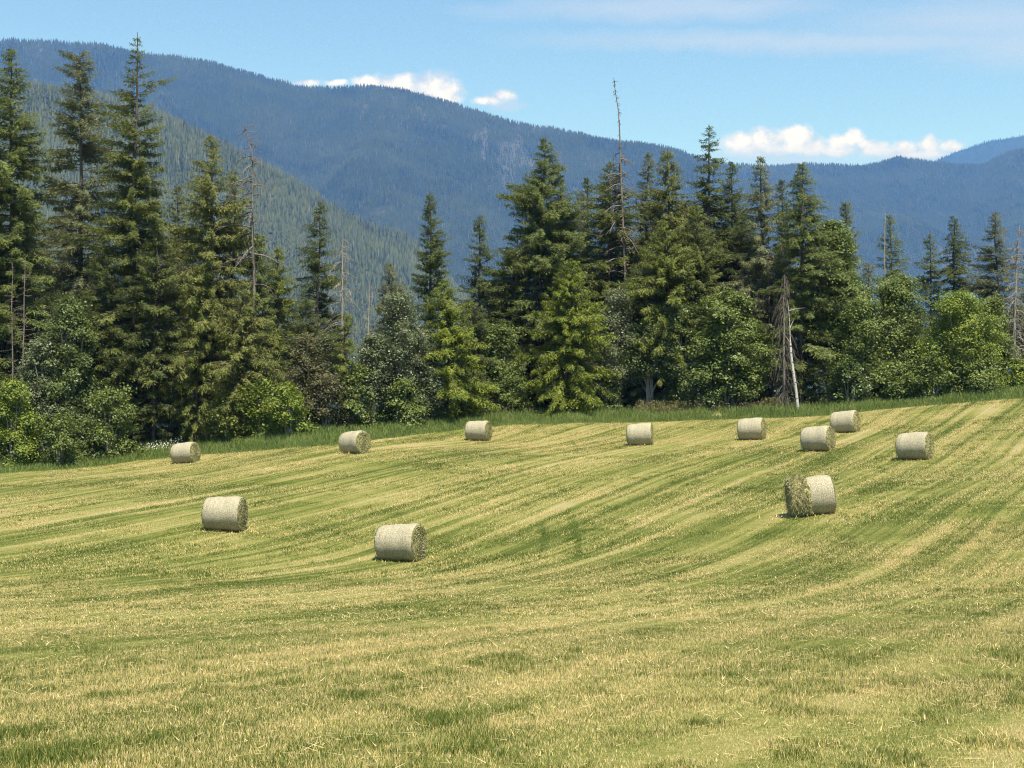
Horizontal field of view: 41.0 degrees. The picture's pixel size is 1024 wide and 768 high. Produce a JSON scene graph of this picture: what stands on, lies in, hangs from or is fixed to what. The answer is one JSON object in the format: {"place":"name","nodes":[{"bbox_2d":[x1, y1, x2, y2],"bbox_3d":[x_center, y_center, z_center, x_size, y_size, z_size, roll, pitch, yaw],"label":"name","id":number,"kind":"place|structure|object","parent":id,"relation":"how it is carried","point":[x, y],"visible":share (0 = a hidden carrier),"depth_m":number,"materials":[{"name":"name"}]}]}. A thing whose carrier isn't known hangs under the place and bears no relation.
{"place":"outdoors","nodes":[
{"label":"outdoors","id":0,"kind":"place"},
{"bbox_2d":[0,84,513,426],"bbox_3d":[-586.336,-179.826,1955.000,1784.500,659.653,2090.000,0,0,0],"label":"foothill","id":1,"kind":"structure","parent":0,"point":[275,244],"depth_m":2139.18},
{"bbox_2d":[0,75,491,377],"bbox_3d":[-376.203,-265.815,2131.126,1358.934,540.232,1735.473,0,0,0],"label":"forest","id":2,"kind":"object","parent":1,"relation":"on","point":[374,248],"visible":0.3,"depth_m":2221.30,"materials":[{"name":"plant"}]},
{"bbox_2d":[0,43,879,394],"bbox_3d":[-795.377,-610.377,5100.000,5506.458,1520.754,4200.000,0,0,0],"label":"mountain","id":3,"kind":"structure","parent":0,"point":[512,147],"depth_m":5137.96,"materials":[{"name":"blue"}]},
{"bbox_2d":[0,36,883,320],"bbox_3d":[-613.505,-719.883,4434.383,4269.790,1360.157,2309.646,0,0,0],"label":"forest","id":4,"kind":"object","parent":3,"relation":"on","point":[364,146],"visible":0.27,"depth_m":5116.50,"materials":[{"name":"plant"}]},
{"bbox_2d":[0,375,1023,767],"bbox_3d":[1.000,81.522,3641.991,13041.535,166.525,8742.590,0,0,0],"label":"field ground","id":5,"kind":"structure","parent":0,"point":[250,557],"depth_m":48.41,"materials":[{"name":"plant"}]},
{"bbox_2d":[0,169,30,455],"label":"fir tree","id":6,"kind":"object","parent":5,"relation":"on","point":[3,313],"visible":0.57,"depth_m":95.88,"materials":[{"name":"green plant"}]},
{"bbox_2d":[0,373,52,467],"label":"bush","id":7,"kind":"object","parent":5,"relation":"on","point":[18,443],"visible":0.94,"depth_m":87.65,"materials":[{"name":"green plant"}]},
{"bbox_2d":[0,44,65,453],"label":"fir tree","id":8,"kind":"object","parent":5,"relation":"on","point":[17,153],"visible":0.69,"depth_m":97.35,"materials":[{"name":"green plant"}]},
{"bbox_2d":[0,201,76,424],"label":"fir tree","id":9,"kind":"object","parent":5,"relation":"on","point":[39,294],"visible":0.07,"depth_m":105.96,"materials":[{"name":"green plant"}]},
{"bbox_2d":[8,334,77,458],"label":"leafy tree","id":10,"kind":"object","parent":5,"relation":"on","point":[42,348],"visible":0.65,"depth_m":90.50,"materials":[{"name":"green plant"}]},
{"bbox_2d":[37,407,94,466],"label":"bush","id":11,"kind":"object","parent":5,"relation":"on","point":[58,427],"visible":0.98,"depth_m":87.26,"materials":[{"name":"green plant"}]},
{"bbox_2d":[29,290,107,454],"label":"leafy tree","id":12,"kind":"object","parent":5,"relation":"on","point":[69,313],"visible":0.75,"depth_m":91.19,"materials":[{"name":"green plant"}]},
{"bbox_2d":[27,48,128,416],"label":"fir tree","id":13,"kind":"object","parent":5,"relation":"on","point":[76,203],"visible":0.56,"depth_m":98.60,"materials":[{"name":"green plant"}]},
{"bbox_2d":[58,410,104,459],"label":"bush","id":14,"kind":"object","parent":5,"relation":"on","point":[81,432],"visible":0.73,"depth_m":88.59,"materials":[{"name":"green plant"}]},
{"bbox_2d":[68,243,150,446],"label":"fir tree","id":15,"kind":"object","parent":5,"relation":"on","point":[93,296],"visible":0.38,"depth_m":94.49,"materials":[{"name":"green plant"}]},
{"bbox_2d":[82,382,153,459],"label":"bush","id":16,"kind":"object","parent":5,"relation":"on","point":[102,403],"visible":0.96,"depth_m":89.41,"materials":[{"name":"green plant"}]},
{"bbox_2d":[59,32,192,445],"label":"fir tree","id":17,"kind":"object","parent":5,"relation":"on","point":[127,197],"visible":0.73,"depth_m":95.30,"materials":[{"name":"green plant"}]},
{"bbox_2d":[106,219,203,446],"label":"fir tree","id":18,"kind":"object","parent":5,"relation":"on","point":[158,308],"visible":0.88,"depth_m":93.51,"materials":[{"name":"green plant"}]},
{"bbox_2d":[169,442,200,463],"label":"hay bale","id":19,"kind":"object","parent":5,"relation":"on","point":[189,452],"visible":0.99,"depth_m":85.71},
{"bbox_2d":[156,185,214,434],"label":"fir tree","id":20,"kind":"object","parent":5,"relation":"on","point":[177,220],"visible":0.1,"depth_m":99.87,"materials":[{"name":"green plant"}]},
{"bbox_2d":[157,263,239,441],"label":"cedar tree","id":21,"kind":"object","parent":5,"relation":"on","point":[188,385],"visible":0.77,"depth_m":92.90,"materials":[{"name":"green plant"}]},
{"bbox_2d":[152,134,273,440],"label":"cedar tree","id":22,"kind":"object","parent":5,"relation":"on","point":[208,244],"visible":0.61,"depth_m":94.24,"materials":[{"name":"green plant"}]},
{"bbox_2d":[199,496,249,530],"bbox_3d":[-11.163,5.078,53.187,1.837,1.518,1.482,0,0,7],"label":"hay bale","id":23,"kind":"object","parent":5,"relation":"on","point":[225,513],"visible":1,"depth_m":52.68},
{"bbox_2d":[199,383,251,441],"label":"bush","id":24,"kind":"object","parent":5,"relation":"on","point":[222,419],"visible":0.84,"depth_m":91.27,"materials":[{"name":"green plant"}]},
{"bbox_2d":[205,171,267,409],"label":"cedar tree","id":25,"kind":"object","parent":5,"relation":"on","point":[228,292],"visible":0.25,"depth_m":95.84,"materials":[{"name":"green plant"}]},
{"bbox_2d":[194,280,291,441],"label":"cedar tree","id":26,"kind":"object","parent":5,"relation":"on","point":[229,369],"visible":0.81,"depth_m":91.77,"materials":[{"name":"green plant"}]},
{"bbox_2d":[207,124,285,414],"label":"dead tree","id":27,"kind":"object","parent":5,"relation":"on","point":[254,253],"visible":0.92,"depth_m":95.19,"materials":[{"name":"grey wood"}]},
{"bbox_2d":[217,233,288,412],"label":"cedar tree","id":28,"kind":"object","parent":5,"relation":"on","point":[260,277],"visible":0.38,"depth_m":95.77,"materials":[{"name":"green plant"}]},
{"bbox_2d":[235,376,285,437],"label":"bush","id":29,"kind":"object","parent":5,"relation":"on","point":[263,388],"visible":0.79,"depth_m":90.97,"materials":[{"name":"green plant"}]},
{"bbox_2d":[257,246,303,422],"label":"cedar tree","id":30,"kind":"object","parent":5,"relation":"on","point":[281,305],"visible":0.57,"depth_m":96.81,"materials":[{"name":"green plant"}]},
{"bbox_2d":[260,381,318,436],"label":"bush","id":31,"kind":"object","parent":5,"relation":"on","point":[285,420],"visible":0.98,"depth_m":90.17,"materials":[{"name":"green plant"}]},
{"bbox_2d":[275,298,329,419],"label":"fir tree","id":32,"kind":"object","parent":5,"relation":"on","point":[306,322],"visible":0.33,"depth_m":96.79,"materials":[{"name":"green plant"}]},
{"bbox_2d":[277,331,339,423],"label":"leafy tree","id":33,"kind":"object","parent":5,"relation":"on","point":[302,350],"visible":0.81,"depth_m":93.07,"materials":[{"name":"green plant"}]},
{"bbox_2d":[283,201,353,420],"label":"fir tree","id":34,"kind":"object","parent":5,"relation":"on","point":[318,270],"visible":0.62,"depth_m":98.84,"materials":[{"name":"green plant"}]},
{"bbox_2d":[299,331,343,419],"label":"leafy tree","id":35,"kind":"object","parent":5,"relation":"on","point":[326,350],"visible":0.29,"depth_m":94.57,"materials":[{"name":"green plant"}]},
{"bbox_2d":[302,369,356,428],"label":"bush","id":36,"kind":"object","parent":5,"relation":"on","point":[328,417],"visible":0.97,"depth_m":92.67,"materials":[{"name":"green plant"}]},
{"bbox_2d":[318,239,360,410],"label":"dead tree","id":37,"kind":"object","parent":5,"relation":"on","point":[342,286],"visible":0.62,"depth_m":96.00,"materials":[{"name":"grey wood"}]},
{"bbox_2d":[324,313,364,427],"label":"cedar tree","id":38,"kind":"object","parent":5,"relation":"on","point":[344,361],"visible":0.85,"depth_m":93.80,"materials":[{"name":"green plant"}]},
{"bbox_2d":[337,430,370,453],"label":"hay bale","id":39,"kind":"object","parent":5,"relation":"on","point":[358,441],"visible":1,"depth_m":78.73},
{"bbox_2d":[337,365,384,428],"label":"bush","id":40,"kind":"object","parent":5,"relation":"on","point":[357,376],"visible":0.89,"depth_m":93.53,"materials":[{"name":"green plant"}]},
{"bbox_2d":[350,331,399,426],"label":"leafy tree","id":41,"kind":"object","parent":5,"relation":"on","point":[372,343],"visible":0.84,"depth_m":95.02,"materials":[{"name":"green plant"}]},
{"bbox_2d":[365,262,413,421],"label":"cedar tree","id":42,"kind":"object","parent":5,"relation":"on","point":[391,268],"visible":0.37,"depth_m":98.15,"materials":[{"name":"green plant"}]},
{"bbox_2d":[371,287,430,421],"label":"leafy tree","id":43,"kind":"object","parent":5,"relation":"on","point":[405,334],"visible":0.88,"depth_m":95.94,"materials":[{"name":"green plant"}]},
{"bbox_2d":[373,523,428,561],"bbox_3d":[-3.936,5.611,48.632,1.902,1.506,1.537,-3,-1,22],"label":"hay bale","id":44,"kind":"object","parent":5,"relation":"on","point":[402,542],"visible":0.99,"depth_m":48.13},
{"bbox_2d":[376,373,432,428],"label":"bush","id":45,"kind":"object","parent":5,"relation":"on","point":[401,388],"visible":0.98,"depth_m":95.16,"materials":[{"name":"green plant"}]},
{"bbox_2d":[391,335,451,419],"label":"leafy tree","id":46,"kind":"object","parent":5,"relation":"on","point":[430,385],"visible":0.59,"depth_m":96.85,"materials":[{"name":"green plant"}]},
{"bbox_2d":[408,193,467,411],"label":"fir tree","id":47,"kind":"object","parent":5,"relation":"on","point":[435,261],"visible":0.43,"depth_m":106.48,"materials":[{"name":"green plant"}]},
{"bbox_2d":[52,393,852,459],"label":"dry weeds","id":48,"kind":"object","parent":5,"relation":"on","point":[667,407],"visible":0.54,"depth_m":99.35,"materials":[{"name":"plant"}]},
{"bbox_2d":[414,278,503,420],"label":"cedar tree","id":49,"kind":"object","parent":5,"relation":"on","point":[455,385],"visible":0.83,"depth_m":97.88,"materials":[{"name":"green plant"}]},
{"bbox_2d":[441,216,505,401],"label":"fir tree","id":50,"kind":"object","parent":5,"relation":"on","point":[480,293],"visible":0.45,"depth_m":107.57,"materials":[{"name":"green plant"}]},
{"bbox_2d":[443,299,504,411],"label":"fir tree","id":51,"kind":"object","parent":5,"relation":"on","point":[479,328],"visible":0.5,"depth_m":103.58,"materials":[{"name":"green plant"}]},
{"bbox_2d":[463,421,492,440],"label":"hay bale","id":52,"kind":"object","parent":5,"relation":"on","point":[478,430],"visible":1,"depth_m":89.72},
{"bbox_2d":[471,321,533,410],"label":"leafy tree","id":53,"kind":"object","parent":5,"relation":"on","point":[504,342],"visible":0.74,"depth_m":103.42,"materials":[{"name":"green plant"}]},
{"bbox_2d":[481,371,535,413],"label":"bush","id":54,"kind":"object","parent":5,"relation":"on","point":[512,399],"visible":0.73,"depth_m":102.03,"materials":[{"name":"green plant"}]},
{"bbox_2d":[0,384,1023,473],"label":"tall grass","id":55,"kind":"structure","parent":5,"relation":"on","point":[391,429],"depth_m":92.70,"materials":[{"name":"plant"}]},
{"bbox_2d":[484,225,545,408],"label":"fir tree","id":56,"kind":"object","parent":5,"relation":"on","point":[511,294],"visible":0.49,"depth_m":107.51,"materials":[{"name":"green plant"}]},
{"bbox_2d":[480,136,605,407],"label":"fir tree","id":57,"kind":"object","parent":5,"relation":"on","point":[533,196],"visible":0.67,"depth_m":107.42,"materials":[{"name":"green plant"}]},
{"bbox_2d":[517,258,621,415],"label":"cedar tree","id":58,"kind":"object","parent":5,"relation":"on","point":[576,348],"visible":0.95,"depth_m":100.69,"materials":[{"name":"green plant"}]},
{"bbox_2d":[523,174,619,405],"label":"fir tree","id":59,"kind":"object","parent":5,"relation":"on","point":[576,244],"visible":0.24,"depth_m":108.16,"materials":[{"name":"green plant"}]},
{"bbox_2d":[551,161,647,403],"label":"fir tree","id":60,"kind":"object","parent":5,"relation":"on","point":[601,285],"visible":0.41,"depth_m":109.20,"materials":[{"name":"green plant"}]},
{"bbox_2d":[590,373,625,412],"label":"bush","id":61,"kind":"object","parent":5,"relation":"on","point":[604,399],"visible":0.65,"depth_m":102.17,"materials":[{"name":"green plant"}]},
{"bbox_2d":[587,284,650,406],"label":"leafy tree","id":62,"kind":"object","parent":5,"relation":"on","point":[615,299],"visible":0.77,"depth_m":103.36,"materials":[{"name":"green plant"}]},
{"bbox_2d":[593,80,645,402],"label":"dead tree","id":63,"kind":"object","parent":5,"relation":"on","point":[620,175],"visible":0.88,"depth_m":108.72,"materials":[{"name":"grey wood"}]},
{"bbox_2d":[608,262,665,407],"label":"fir tree","id":64,"kind":"object","parent":5,"relation":"on","point":[634,392],"visible":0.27,"depth_m":104.78,"materials":[{"name":"green plant"}]},
{"bbox_2d":[624,422,654,445],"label":"hay bale","id":65,"kind":"object","parent":5,"relation":"on","point":[640,434],"visible":1,"depth_m":80.67},
{"bbox_2d":[621,151,661,396],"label":"fir tree","id":66,"kind":"object","parent":5,"relation":"on","point":[642,227],"visible":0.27,"depth_m":110.38,"materials":[{"name":"green plant"}]},
{"bbox_2d":[615,317,687,405],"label":"leafy tree","id":67,"kind":"object","parent":5,"relation":"on","point":[649,362],"visible":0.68,"depth_m":102.49,"materials":[{"name":"green plant"}]},
{"bbox_2d":[612,221,714,410],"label":"cedar tree","id":68,"kind":"object","parent":5,"relation":"on","point":[659,282],"visible":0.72,"depth_m":102.83,"materials":[{"name":"green plant"}]},
{"bbox_2d":[628,148,705,391],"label":"fir tree","id":69,"kind":"object","parent":5,"relation":"on","point":[660,197],"visible":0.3,"depth_m":106.97,"materials":[{"name":"green plant"}]},
{"bbox_2d":[652,301,705,409],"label":"leafy tree","id":70,"kind":"object","parent":5,"relation":"on","point":[686,330],"visible":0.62,"depth_m":101.71,"materials":[{"name":"green plant"}]},
{"bbox_2d":[666,204,729,404],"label":"fir tree","id":71,"kind":"object","parent":5,"relation":"on","point":[700,238],"visible":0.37,"depth_m":104.07,"materials":[{"name":"green plant"}]},
{"bbox_2d":[673,367,726,410],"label":"bush","id":72,"kind":"object","parent":5,"relation":"on","point":[709,398],"visible":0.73,"depth_m":99.61,"materials":[{"name":"green plant"}]},
{"bbox_2d":[678,126,778,395],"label":"fir tree","id":73,"kind":"object","parent":5,"relation":"on","point":[707,201],"visible":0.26,"depth_m":108.03,"materials":[{"name":"green plant"}]},
{"bbox_2d":[679,284,780,410],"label":"leafy tree","id":74,"kind":"object","parent":5,"relation":"on","point":[731,346],"visible":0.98,"depth_m":99.18,"materials":[{"name":"green plant"}]},
{"bbox_2d":[711,161,759,287],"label":"fir tree","id":75,"kind":"object","parent":5,"relation":"on","point":[737,221],"visible":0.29,"depth_m":108.13,"materials":[{"name":"green plant"}]},
{"bbox_2d":[713,223,770,330],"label":"fir tree","id":76,"kind":"object","parent":5,"relation":"on","point":[737,251],"visible":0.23,"depth_m":105.93,"materials":[{"name":"green plant"}]},
{"bbox_2d":[737,417,766,439],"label":"hay bale","id":77,"kind":"object","parent":5,"relation":"on","point":[751,428],"visible":1,"depth_m":80.71},
{"bbox_2d":[719,156,810,404],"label":"fir tree","id":78,"kind":"object","parent":5,"relation":"on","point":[759,262],"visible":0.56,"depth_m":103.44,"materials":[{"name":"green plant"}]},
{"bbox_2d":[747,263,805,404],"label":"fir tree","id":79,"kind":"object","parent":5,"relation":"on","point":[761,313],"visible":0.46,"depth_m":102.13,"materials":[{"name":"green plant"}]},
{"bbox_2d":[768,275,799,407],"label":"dead tree","id":80,"kind":"object","parent":5,"relation":"on","point":[783,392],"visible":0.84,"depth_m":96.64,"materials":[{"name":"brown wood"}]},
{"bbox_2d":[771,180,797,392],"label":"fir tree","id":81,"kind":"object","parent":5,"relation":"on","point":[781,190],"visible":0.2,"depth_m":109.12,"materials":[{"name":"green plant"}]},
{"bbox_2d":[755,161,860,404],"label":"fir tree","id":82,"kind":"object","parent":5,"relation":"on","point":[794,243],"visible":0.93,"depth_m":100.15,"materials":[{"name":"green plant"}]},
{"bbox_2d":[781,473,838,517],"bbox_3d":[10.173,3.846,46.910,1.941,1.765,1.826,-7,0,2],"label":"hay bale","id":83,"kind":"object","parent":5,"relation":"on","point":[808,496],"visible":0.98,"depth_m":46.33},
{"bbox_2d":[799,426,835,450],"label":"hay bale","id":84,"kind":"object","parent":5,"relation":"on","point":[817,438],"visible":1,"depth_m":70.73},
{"bbox_2d":[785,215,876,402],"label":"leafy tree","id":85,"kind":"object","parent":5,"relation":"on","point":[842,243],"visible":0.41,"depth_m":100.89,"materials":[{"name":"green plant"}]},
{"bbox_2d":[827,410,861,432],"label":"hay bale","id":86,"kind":"object","parent":5,"relation":"on","point":[846,421],"visible":0.9,"depth_m":80.73},
{"bbox_2d":[818,354,886,404],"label":"bush","id":87,"kind":"object","parent":5,"relation":"on","point":[850,374],"visible":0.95,"depth_m":96.23,"materials":[{"name":"green plant"}]},
{"bbox_2d":[837,201,868,383],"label":"fir tree","id":88,"kind":"object","parent":5,"relation":"on","point":[845,215],"visible":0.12,"depth_m":109.07,"materials":[{"name":"green plant"}]},
{"bbox_2d":[820,293,907,400],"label":"leafy tree","id":89,"kind":"object","parent":5,"relation":"on","point":[865,312],"visible":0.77,"depth_m":97.26,"materials":[{"name":"green plant"}]},
{"bbox_2d":[874,215,913,324],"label":"fir tree","id":90,"kind":"object","parent":5,"relation":"on","point":[891,253],"visible":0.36,"depth_m":111.97,"materials":[{"name":"green plant"}]},
{"bbox_2d":[861,271,931,378],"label":"leafy tree","id":91,"kind":"object","parent":5,"relation":"on","point":[898,294],"visible":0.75,"depth_m":97.69,"materials":[{"name":"green plant"}]},
{"bbox_2d":[868,357,926,400],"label":"bush","id":92,"kind":"object","parent":5,"relation":"on","point":[895,390],"visible":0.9,"depth_m":95.27,"materials":[{"name":"green plant"}]},
{"bbox_2d":[894,432,935,459],"bbox_3d":[19.177,2.967,65.212,1.863,1.501,1.534,-4,-2,34],"label":"hay bale","id":93,"kind":"object","parent":5,"relation":"on","point":[915,446],"visible":1,"depth_m":64.74},
{"bbox_2d":[891,350,967,399],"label":"bush","id":94,"kind":"object","parent":5,"relation":"on","point":[946,382],"visible":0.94,"depth_m":94.00,"materials":[{"name":"green plant"}]},
{"bbox_2d":[913,234,945,338],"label":"fir tree","id":95,"kind":"object","parent":5,"relation":"on","point":[930,272],"visible":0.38,"depth_m":114.87,"materials":[{"name":"green plant"}]},
{"bbox_2d":[928,216,982,349],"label":"fir tree","id":96,"kind":"object","parent":5,"relation":"on","point":[959,269],"visible":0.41,"depth_m":111.88,"materials":[{"name":"green plant"}]},
{"bbox_2d":[912,287,1013,395],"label":"leafy tree","id":97,"kind":"object","parent":5,"relation":"on","point":[961,308],"visible":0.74,"depth_m":93.84,"materials":[{"name":"green plant"}]},
{"bbox_2d":[953,353,1006,394],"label":"bush","id":98,"kind":"object","parent":5,"relation":"on","point":[981,372],"visible":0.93,"depth_m":92.27,"materials":[{"name":"green plant"}]},
{"bbox_2d":[960,212,1023,372],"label":"fir tree","id":99,"kind":"object","parent":5,"relation":"on","point":[992,287],"visible":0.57,"depth_m":109.72,"materials":[{"name":"green plant"}]},
{"bbox_2d":[971,294,1022,378],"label":"leafy tree","id":100,"kind":"object","parent":5,"relation":"on","point":[995,307],"visible":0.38,"depth_m":95.86,"materials":[{"name":"green plant"}]},
{"bbox_2d":[999,354,1023,388],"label":"bush","id":101,"kind":"object","parent":5,"relation":"on","point":[1017,368],"visible":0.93,"depth_m":94.16,"materials":[{"name":"green plant"}]},
{"bbox_2d":[1001,227,1023,376],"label":"dead tree","id":102,"kind":"object","parent":5,"relation":"on","point":[1013,303],"visible":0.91,"depth_m":96.92,"materials":[{"name":"grey wood"}]},
{"bbox_2d":[0,0,1023,166],"label":"sky","id":103,"kind":"structure","parent":0,"point":[862,82],"materials":[{"name":"blue"}]},
{"bbox_2d":[724,154,1023,374],"bbox_3d":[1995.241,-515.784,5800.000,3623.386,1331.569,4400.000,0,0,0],"label":"mountain","id":104,"kind":"structure","parent":0,"point":[1016,183],"depth_m":5856.70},
{"bbox_2d":[712,148,1023,337],"bbox_3d":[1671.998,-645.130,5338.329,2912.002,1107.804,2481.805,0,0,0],"label":"forest","id":105,"kind":"object","parent":104,"relation":"on","point":[924,226],"visible":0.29,"depth_m":5944.90,"materials":[{"name":"plant"}]},
{"bbox_2d":[937,136,1023,163],"bbox_3d":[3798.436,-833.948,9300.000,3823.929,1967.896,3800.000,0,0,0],"label":"mountain","id":106,"kind":"structure","parent":0,"point":[1001,147],"depth_m":9714.97,"materials":[{"name":"blue"}]},
{"bbox_2d":[932,134,1023,163],"bbox_3d":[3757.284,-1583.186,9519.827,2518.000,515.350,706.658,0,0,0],"label":"forest","id":107,"kind":"object","parent":106,"relation":"on","point":[975,147],"visible":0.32,"depth_m":9738.70,"materials":[{"name":"plant"}]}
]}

